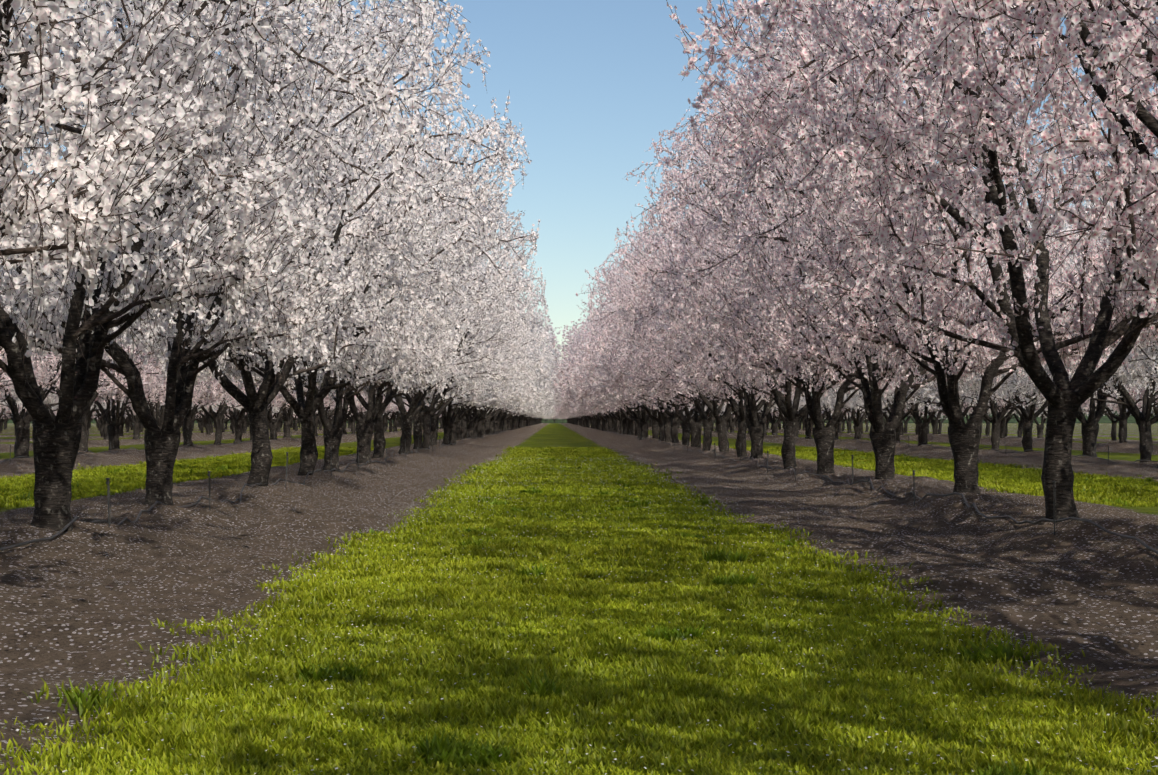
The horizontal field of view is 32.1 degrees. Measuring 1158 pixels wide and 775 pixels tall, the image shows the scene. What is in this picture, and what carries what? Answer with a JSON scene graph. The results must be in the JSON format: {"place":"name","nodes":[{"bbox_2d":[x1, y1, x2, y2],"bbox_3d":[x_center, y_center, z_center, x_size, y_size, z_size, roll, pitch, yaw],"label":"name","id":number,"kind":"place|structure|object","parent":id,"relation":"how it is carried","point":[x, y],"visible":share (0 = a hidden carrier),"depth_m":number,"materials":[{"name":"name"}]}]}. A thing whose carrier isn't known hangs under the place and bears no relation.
{"place":"outdoors","nodes":[
{"label":"outdoors","id":0,"kind":"place"},
{"bbox_2d":[0,423,1157,774],"bbox_3d":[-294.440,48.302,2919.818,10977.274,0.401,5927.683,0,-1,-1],"label":"orchard ground","id":1,"kind":"structure","parent":0,"point":[88,599],"depth_m":14.81,"materials":[{"name":"soil"}]},
{"bbox_2d":[0,390,58,417],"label":"almond tree","id":2,"kind":"object","parent":1,"relation":"on","point":[18,400],"visible":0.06,"depth_m":74.43,"materials":[{"name":"pink plant"}]},
{"bbox_2d":[0,172,76,386],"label":"almond tree","id":3,"kind":"object","parent":1,"relation":"on","point":[46,366],"visible":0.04,"depth_m":35.44,"materials":[{"name":"pink plant"}]},
{"bbox_2d":[0,268,130,399],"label":"almond tree","id":4,"kind":"object","parent":1,"relation":"on","point":[7,384],"visible":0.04,"depth_m":40.65,"materials":[{"name":"pink plant"}]},
{"bbox_2d":[19,399,125,437],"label":"almond tree","id":5,"kind":"object","parent":1,"relation":"on","point":[88,414],"depth_m":84.49,"materials":[{"name":"brown plant"}]},
{"bbox_2d":[0,171,166,458],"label":"almond tree","id":6,"kind":"object","parent":1,"relation":"on","point":[22,438],"visible":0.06,"depth_m":44.51,"materials":[{"name":"pink plant"}]},
{"bbox_2d":[11,225,201,451],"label":"almond tree","id":7,"kind":"object","parent":1,"relation":"on","point":[152,371],"visible":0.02,"depth_m":50.21,"materials":[{"name":"pink plant"}]},
{"bbox_2d":[115,407,135,435],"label":"almond tree","id":8,"kind":"object","parent":1,"relation":"on","point":[121,427],"depth_m":129.46,"materials":[{"name":"brown plant"}]},
{"bbox_2d":[36,325,215,449],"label":"almond tree","id":9,"kind":"object","parent":1,"relation":"on","point":[113,427],"depth_m":54.28,"materials":[{"name":"pink plant"}]},
{"bbox_2d":[94,400,161,439],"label":"almond tree","id":10,"kind":"object","parent":1,"relation":"on","point":[105,432],"depth_m":89.41,"materials":[{"name":"brown plant"}]},
{"bbox_2d":[98,402,161,439],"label":"almond tree","id":11,"kind":"object","parent":1,"relation":"on","point":[136,428],"depth_m":94.72,"materials":[{"name":"brown plant"}]},
{"bbox_2d":[54,334,245,428],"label":"almond tree","id":12,"kind":"object","parent":1,"relation":"on","point":[159,419],"visible":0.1,"depth_m":59.64,"materials":[{"name":"pink plant"}]},
{"bbox_2d":[0,0,321,367],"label":"almond tree","id":13,"kind":"object","parent":1,"relation":"on","point":[61,209],"visible":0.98,"depth_m":9.78,"materials":[{"name":"white plant"}]},
{"bbox_2d":[0,446,388,507],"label":"grass strip","id":14,"kind":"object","parent":1,"relation":"on","point":[15,490],"depth_m":36.67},
{"bbox_2d":[0,427,398,463],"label":"irrigation line","id":15,"kind":"object","parent":1,"relation":"on","point":[178,449],"visible":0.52,"depth_m":61.98,"materials":[{"name":"plastic"}]},
{"bbox_2d":[192,407,211,434],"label":"almond tree","id":16,"kind":"object","parent":1,"relation":"on","point":[208,419],"depth_m":114.72,"materials":[{"name":"brown plant"}]},
{"bbox_2d":[160,383,258,444],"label":"almond tree","id":17,"kind":"object","parent":1,"relation":"on","point":[221,411],"visible":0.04,"depth_m":69.67,"materials":[{"name":"pink plant"}]},
{"bbox_2d":[142,296,288,446],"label":"almond tree","id":18,"kind":"object","parent":1,"relation":"on","point":[187,428],"depth_m":64.55,"materials":[{"name":"brown plant"}]},
{"bbox_2d":[0,0,470,531],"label":"almond tree","id":19,"kind":"object","parent":1,"relation":"on","point":[56,442],"visible":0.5,"depth_m":14.39,"materials":[{"name":"white plant"}]},
{"bbox_2d":[0,0,479,505],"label":"almond tree","id":20,"kind":"object","parent":1,"relation":"on","point":[161,445],"visible":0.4,"depth_m":19.48,"materials":[{"name":"white plant"}]},
{"bbox_2d":[225,408,276,433],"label":"almond tree","id":21,"kind":"object","parent":1,"relation":"on","point":[233,422],"visible":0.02,"depth_m":124.40,"materials":[{"name":"brown plant"}]},
{"bbox_2d":[0,427,506,550],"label":"irrigation line","id":22,"kind":"object","parent":1,"relation":"on","point":[108,522],"visible":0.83,"depth_m":19.66,"materials":[{"name":"plastic"}]},
{"bbox_2d":[193,383,317,443],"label":"almond tree","id":23,"kind":"object","parent":1,"relation":"on","point":[238,426],"depth_m":74.74,"materials":[{"name":"pink plant"}]},
{"bbox_2d":[0,0,526,485],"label":"almond tree","id":24,"kind":"object","parent":1,"relation":"on","point":[254,402],"visible":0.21,"depth_m":24.69,"materials":[{"name":"white plant"}]},
{"bbox_2d":[231,391,326,437],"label":"almond tree","id":25,"kind":"object","parent":1,"relation":"on","point":[287,415],"depth_m":89.24,"materials":[{"name":"brown plant"}]},
{"bbox_2d":[76,27,539,475],"bbox_3d":[-4.040,-2.000,29.698,6.326,7.308,6.288,2,-1,22],"label":"almond tree","id":26,"kind":"object","parent":1,"relation":"on","point":[305,411],"visible":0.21,"depth_m":29.63,"materials":[{"name":"white plant"}]},
{"bbox_2d":[267,385,361,439],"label":"almond tree","id":27,"kind":"object","parent":1,"relation":"on","point":[273,426],"depth_m":84.46,"materials":[{"name":"brown plant"}]},
{"bbox_2d":[149,116,509,470],"bbox_3d":[-4.182,-1.638,34.399,6.097,6.754,5.857,2,-2,-39],"label":"almond tree","id":28,"kind":"object","parent":1,"relation":"on","point":[332,435],"visible":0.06,"depth_m":34.26,"materials":[{"name":"white plant"}]},
{"bbox_2d":[314,392,367,435],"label":"almond tree","id":29,"kind":"object","parent":1,"relation":"on","point":[317,417],"depth_m":99.52,"materials":[{"name":"brown plant"}]},
{"bbox_2d":[200,111,525,463],"bbox_3d":[-4.200,-1.881,39.433,6.697,7.419,6.433,2,-3,-31],"label":"almond tree","id":30,"kind":"object","parent":1,"relation":"on","point":[364,432],"visible":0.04,"depth_m":39.35,"materials":[{"name":"white plant"}]},
{"bbox_2d":[341,397,396,433],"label":"almond tree","id":31,"kind":"object","parent":1,"relation":"on","point":[343,427],"depth_m":114.48,"materials":[{"name":"brown plant"}]},
{"bbox_2d":[348,399,406,433],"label":"almond tree","id":32,"kind":"object","parent":1,"relation":"on","point":[353,428],"depth_m":119.60,"materials":[{"name":"brown plant"}]},
{"bbox_2d":[231,138,533,458],"bbox_3d":[-4.566,-1.859,44.493,6.532,7.547,6.494,0,-2,22],"label":"almond tree","id":33,"kind":"object","parent":1,"relation":"on","point":[379,442],"visible":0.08,"depth_m":44.46,"materials":[{"name":"white plant"}]},
{"bbox_2d":[362,401,407,431],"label":"almond tree","id":34,"kind":"object","parent":1,"relation":"on","point":[384,421],"visible":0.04,"depth_m":139.56,"materials":[{"name":"brown plant"}]},
{"bbox_2d":[358,263,536,448],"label":"almond tree","id":35,"kind":"object","parent":1,"relation":"on","point":[426,429],"visible":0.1,"depth_m":59.45,"materials":[{"name":"white plant"}]},
{"bbox_2d":[358,221,546,453],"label":"almond tree","id":36,"kind":"object","parent":1,"relation":"on","point":[407,422],"visible":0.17,"depth_m":49.73,"materials":[{"name":"white plant"}]},
{"bbox_2d":[370,197,548,448],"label":"almond tree","id":37,"kind":"object","parent":1,"relation":"on","point":[417,426],"visible":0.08,"depth_m":54.64,"materials":[{"name":"white plant"}]},
{"bbox_2d":[403,337,551,444],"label":"almond tree","id":38,"kind":"object","parent":1,"relation":"on","point":[516,393],"visible":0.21,"depth_m":69.82,"materials":[{"name":"white plant"}]},
{"bbox_2d":[403,314,553,443],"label":"almond tree","id":39,"kind":"object","parent":1,"relation":"on","point":[459,415],"visible":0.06,"depth_m":74.43,"materials":[{"name":"white plant"}]},
{"bbox_2d":[395,310,561,439],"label":"almond tree","id":40,"kind":"object","parent":1,"relation":"on","point":[458,424],"visible":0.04,"depth_m":80.37,"materials":[{"name":"white plant"}]},
{"bbox_2d":[410,270,551,445],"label":"almond tree","id":41,"kind":"object","parent":1,"relation":"on","point":[434,419],"depth_m":64.63,"materials":[{"name":"white plant"}]},
{"bbox_2d":[435,307,539,438],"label":"almond tree","id":42,"kind":"object","parent":1,"relation":"on","point":[464,427],"depth_m":84.78,"materials":[{"name":"white plant"}]},
{"bbox_2d":[427,325,555,438],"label":"almond tree","id":43,"kind":"object","parent":1,"relation":"on","point":[470,426],"visible":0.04,"depth_m":89.83,"materials":[{"name":"white plant"}]},
{"bbox_2d":[426,310,563,438],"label":"almond tree","id":44,"kind":"object","parent":1,"relation":"on","point":[476,422],"visible":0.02,"depth_m":94.74,"materials":[{"name":"white plant"}]},
{"bbox_2d":[471,352,547,436],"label":"almond tree","id":45,"kind":"object","parent":1,"relation":"on","point":[480,428],"depth_m":99.70,"materials":[{"name":"white plant"}]},
{"bbox_2d":[472,346,560,434],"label":"almond tree","id":46,"kind":"object","parent":1,"relation":"on","point":[485,417],"visible":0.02,"depth_m":104.27,"materials":[{"name":"white plant"}]},
{"bbox_2d":[502,408,540,431],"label":"almond tree","id":47,"kind":"object","parent":1,"relation":"on","point":[505,421],"visible":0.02,"depth_m":149.47,"materials":[{"name":"plant"}]},
{"bbox_2d":[487,379,556,434],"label":"almond tree","id":48,"kind":"object","parent":1,"relation":"on","point":[492,419],"visible":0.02,"depth_m":120.18,"materials":[{"name":"white plant"}]},
{"bbox_2d":[484,342,566,434],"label":"almond tree","id":49,"kind":"object","parent":1,"relation":"on","point":[487,426],"depth_m":109.80,"materials":[{"name":"white plant"}]},
{"bbox_2d":[495,354,555,433],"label":"almond tree","id":50,"kind":"object","parent":1,"relation":"on","point":[497,423],"depth_m":129.84,"materials":[{"name":"plant"}]},
{"bbox_2d":[0,445,1157,774],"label":"lane grass","id":51,"kind":"structure","parent":1,"relation":"on","point":[656,695],"depth_m":8.13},
{"bbox_2d":[3,411,1157,422],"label":"treeline","id":52,"kind":"object","parent":1,"relation":"on","point":[1106,419],"visible":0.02,"depth_m":639.59,"materials":[{"name":"green plant"}]},
{"bbox_2d":[554,358,619,432],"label":"almond tree","id":53,"kind":"object","parent":1,"relation":"on","point":[617,426],"depth_m":131.36,"materials":[{"name":"pink plant"}]},
{"bbox_2d":[554,353,626,433],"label":"almond tree","id":54,"kind":"object","parent":1,"relation":"on","point":[620,421],"visible":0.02,"depth_m":121.45,"materials":[{"name":"pink plant"}]},
{"bbox_2d":[558,351,629,434],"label":"almond tree","id":55,"kind":"object","parent":1,"relation":"on","point":[624,422],"depth_m":115.81,"materials":[{"name":"pink plant"}]},
{"bbox_2d":[559,353,631,434],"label":"almond tree","id":56,"kind":"object","parent":1,"relation":"on","point":[629,427],"depth_m":111.34,"materials":[{"name":"pink plant"}]},
{"bbox_2d":[551,305,641,435],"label":"almond tree","id":57,"kind":"object","parent":1,"relation":"on","point":[636,429],"visible":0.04,"depth_m":101.46,"materials":[{"name":"pink plant"}]},
{"bbox_2d":[551,306,651,437],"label":"almond tree","id":58,"kind":"object","parent":1,"relation":"on","point":[634,413],"visible":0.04,"depth_m":96.21,"materials":[{"name":"pink plant"}]},
{"bbox_2d":[576,301,673,441],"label":"almond tree","id":59,"kind":"object","parent":1,"relation":"on","point":[667,424],"visible":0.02,"depth_m":76.40,"materials":[{"name":"pink plant"}]},
{"bbox_2d":[557,345,692,434],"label":"almond tree","id":60,"kind":"object","parent":1,"relation":"on","point":[632,420],"depth_m":106.23,"materials":[{"name":"pink plant"}]},
{"bbox_2d":[562,317,691,438],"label":"almond tree","id":61,"kind":"object","parent":1,"relation":"on","point":[655,430],"visible":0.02,"depth_m":86.30,"materials":[{"name":"pink plant"}]},
{"bbox_2d":[568,322,691,440],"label":"almond tree","id":62,"kind":"object","parent":1,"relation":"on","point":[659,419],"visible":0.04,"depth_m":81.00,"materials":[{"name":"pink plant"}]},
{"bbox_2d":[550,300,719,439],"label":"almond tree","id":63,"kind":"object","parent":1,"relation":"on","point":[644,418],"visible":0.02,"depth_m":91.15,"materials":[{"name":"pink plant"}]},
{"bbox_2d":[567,282,726,442],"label":"almond tree","id":64,"kind":"object","parent":1,"relation":"on","point":[674,422],"visible":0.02,"depth_m":70.93,"materials":[{"name":"pink plant"}]},
{"bbox_2d":[583,299,763,445],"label":"almond tree","id":65,"kind":"object","parent":1,"relation":"on","point":[607,391],"visible":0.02,"depth_m":65.76,"materials":[{"name":"pink plant"}]},
{"bbox_2d":[576,226,794,447],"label":"almond tree","id":66,"kind":"object","parent":1,"relation":"on","point":[695,426],"visible":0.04,"depth_m":60.68,"materials":[{"name":"pink plant"}]},
{"bbox_2d":[587,197,793,451],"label":"almond tree","id":67,"kind":"object","parent":1,"relation":"on","point":[723,441],"visible":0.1,"depth_m":51.22,"materials":[{"name":"pink plant"}]},
{"bbox_2d":[599,268,793,450],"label":"almond tree","id":68,"kind":"object","parent":1,"relation":"on","point":[708,423],"visible":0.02,"depth_m":55.98,"materials":[{"name":"pink plant"}]},
{"bbox_2d":[605,163,839,456],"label":"almond tree","id":69,"kind":"object","parent":1,"relation":"on","point":[738,409],"visible":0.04,"depth_m":46.04,"materials":[{"name":"pink plant"}]},
{"bbox_2d":[722,405,780,434],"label":"almond tree","id":70,"kind":"object","parent":1,"relation":"on","point":[774,425],"depth_m":111.08,"materials":[{"name":"brown plant"}]},
{"bbox_2d":[615,160,898,458],"bbox_3d":[3.739,-1.607,41.682,6.212,6.882,5.968,1,1,-33],"label":"almond tree","id":71,"kind":"object","parent":1,"relation":"on","point":[700,372],"visible":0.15,"depth_m":41.41,"materials":[{"name":"pink plant"}]},
{"bbox_2d":[760,397,822,438],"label":"almond tree","id":72,"kind":"object","parent":1,"relation":"on","point":[807,424],"depth_m":96.00,"materials":[{"name":"brown plant"}]},
{"bbox_2d":[615,85,989,468],"bbox_3d":[4.003,-1.910,36.288,6.438,7.483,6.477,2,-2,-29],"label":"almond tree","id":73,"kind":"object","parent":1,"relation":"on","point":[792,414],"visible":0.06,"depth_m":36.12,"materials":[{"name":"pink plant"}]},
{"bbox_2d":[762,385,856,438],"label":"almond tree","id":74,"kind":"object","parent":1,"relation":"on","point":[826,410],"visible":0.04,"depth_m":86.34,"materials":[{"name":"pink plant"}]},
{"bbox_2d":[622,51,1034,473],"bbox_3d":[3.834,-1.847,31.393,6.422,7.114,6.169,0,-1,-20],"label":"almond tree","id":75,"kind":"object","parent":1,"relation":"on","point":[824,437],"visible":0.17,"depth_m":31.06,"materials":[{"name":"pink plant"}]},
{"bbox_2d":[832,408,856,432],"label":"almond tree","id":76,"kind":"object","parent":1,"relation":"on","point":[849,421],"depth_m":136.50,"materials":[{"name":"brown plant"}]},
{"bbox_2d":[811,389,923,442],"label":"almond tree","id":77,"kind":"object","parent":1,"relation":"on","point":[857,404],"depth_m":76.28,"materials":[{"name":"pink plant"}]},
{"bbox_2d":[811,323,930,438],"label":"almond tree","id":78,"kind":"object","parent":1,"relation":"on","point":[857,423],"visible":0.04,"depth_m":81.44,"materials":[{"name":"pink plant"}]},
{"bbox_2d":[607,427,1157,553],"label":"irrigation line","id":79,"kind":"object","parent":1,"relation":"on","point":[1054,521],"visible":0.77,"depth_m":19.91,"materials":[{"name":"plastic"}]},
{"bbox_2d":[658,19,1137,478],"bbox_3d":[4.003,-1.829,26.548,6.243,6.916,5.997,1,-1,-28],"label":"almond tree","id":80,"kind":"object","parent":1,"relation":"on","point":[803,351],"visible":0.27,"depth_m":26.28,"materials":[{"name":"pink plant"}]},
{"bbox_2d":[834,384,966,442],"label":"almond tree","id":81,"kind":"object","parent":1,"relation":"on","point":[889,406],"depth_m":71.05,"materials":[{"name":"pink plant"}]},
{"bbox_2d":[666,0,1157,521],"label":"almond tree","id":82,"kind":"object","parent":1,"relation":"on","point":[1064,396],"visible":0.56,"depth_m":15.79,"materials":[{"name":"pink plant"}]},
{"bbox_2d":[834,286,997,446],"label":"almond tree","id":83,"kind":"object","parent":1,"relation":"on","point":[922,427],"depth_m":66.16,"materials":[{"name":"brown plant"}]},
{"bbox_2d":[678,0,1157,493],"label":"almond tree","id":84,"kind":"object","parent":1,"relation":"on","point":[964,439],"visible":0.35,"depth_m":20.94,"materials":[{"name":"pink plant"}]},
{"bbox_2d":[858,270,1002,426],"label":"almond tree","id":85,"kind":"object","parent":1,"relation":"on","point":[965,412],"depth_m":61.51,"materials":[{"name":"pink plant"}]},
{"bbox_2d":[714,427,1157,462],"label":"irrigation line","id":86,"kind":"object","parent":1,"relation":"on","point":[1005,452],"visible":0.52,"depth_m":54.15,"materials":[{"name":"plastic"}]},
{"bbox_2d":[902,405,971,434],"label":"almond tree","id":87,"kind":"object","parent":1,"relation":"on","point":[920,415],"depth_m":111.39,"materials":[{"name":"brown plant"}]},
{"bbox_2d":[729,445,1157,506],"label":"grass strip","id":88,"kind":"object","parent":1,"relation":"on","point":[1092,488],"depth_m":34.52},
{"bbox_2d":[928,400,966,434],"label":"almond tree","id":89,"kind":"object","parent":1,"relation":"on","point":[934,423],"depth_m":106.60,"materials":[{"name":"brown plant"}]},
{"bbox_2d":[753,0,1157,318],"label":"almond tree","id":90,"kind":"object","parent":1,"relation":"on","point":[1042,25],"visible":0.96,"depth_m":10.86,"materials":[{"name":"pink plant"}]},
{"bbox_2d":[973,397,1016,437],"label":"almond tree","id":91,"kind":"object","parent":1,"relation":"on","point":[1003,425],"depth_m":91.28,"materials":[{"name":"brown plant"}]},
{"bbox_2d":[893,260,1109,448],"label":"almond tree","id":92,"kind":"object","parent":1,"relation":"on","point":[995,420],"depth_m":55.86,"materials":[{"name":"pink plant"}]},
{"bbox_2d":[975,405,1046,437],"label":"almond tree","id":93,"kind":"object","parent":1,"relation":"on","point":[1040,427],"visible":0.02,"depth_m":116.24,"materials":[{"name":"brown plant"}]},
{"bbox_2d":[1012,413,1022,436],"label":"almond tree","id":94,"kind":"object","parent":1,"relation":"on","point":[1020,429],"depth_m":121.32,"materials":[{"name":"brown plant"}]},
{"bbox_2d":[914,213,1156,451],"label":"almond tree","id":95,"kind":"object","parent":1,"relation":"on","point":[1030,416],"depth_m":51.18,"materials":[{"name":"pink plant"}]},
{"bbox_2d":[927,163,1157,456],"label":"almond tree","id":96,"kind":"object","parent":1,"relation":"on","point":[1089,430],"visible":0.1,"depth_m":46.02,"materials":[{"name":"pink plant"}]},
{"bbox_2d":[1000,390,1142,421],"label":"almond tree","id":97,"kind":"object","parent":1,"relation":"on","point":[1086,405],"depth_m":75.35,"materials":[{"name":"pink plant"}]},
{"bbox_2d":[992,163,1157,462],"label":"almond tree","id":98,"kind":"object","parent":1,"relation":"on","point":[1144,420],"visible":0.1,"depth_m":41.45,"materials":[{"name":"pink plant"}]},
{"bbox_2d":[1022,387,1142,442],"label":"almond tree","id":99,"kind":"object","parent":1,"relation":"on","point":[1122,420],"depth_m":71.17,"materials":[{"name":"brown plant"}]},
{"bbox_2d":[1020,153,1157,388],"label":"almond tree","id":100,"kind":"object","parent":1,"relation":"on","point":[1132,366],"visible":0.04,"depth_m":37.42,"materials":[{"name":"pink plant"}]},
{"bbox_2d":[1071,0,1157,90],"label":"almond tree","id":101,"kind":"object","parent":1,"relation":"on","point":[1103,37],"visible":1,"depth_m":8.01,"materials":[{"name":"pink plant"}]},
{"bbox_2d":[1082,408,1152,440],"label":"almond tree","id":102,"kind":"object","parent":1,"relation":"on","point":[1113,430],"visible":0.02,"depth_m":101.59,"materials":[{"name":"brown plant"}]},
{"bbox_2d":[1095,365,1157,414],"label":"almond tree","id":103,"kind":"object","parent":1,"relation":"on","point":[1143,392],"visible":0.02,"depth_m":66.37,"materials":[{"name":"pink plant"}]},
{"bbox_2d":[0,457,1157,774],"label":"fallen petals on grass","id":104,"kind":"structure","parent":0,"point":[584,631],"depth_m":9.13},
{"bbox_2d":[0,0,1157,367],"label":"sky","id":105,"kind":"structure","parent":0,"point":[591,84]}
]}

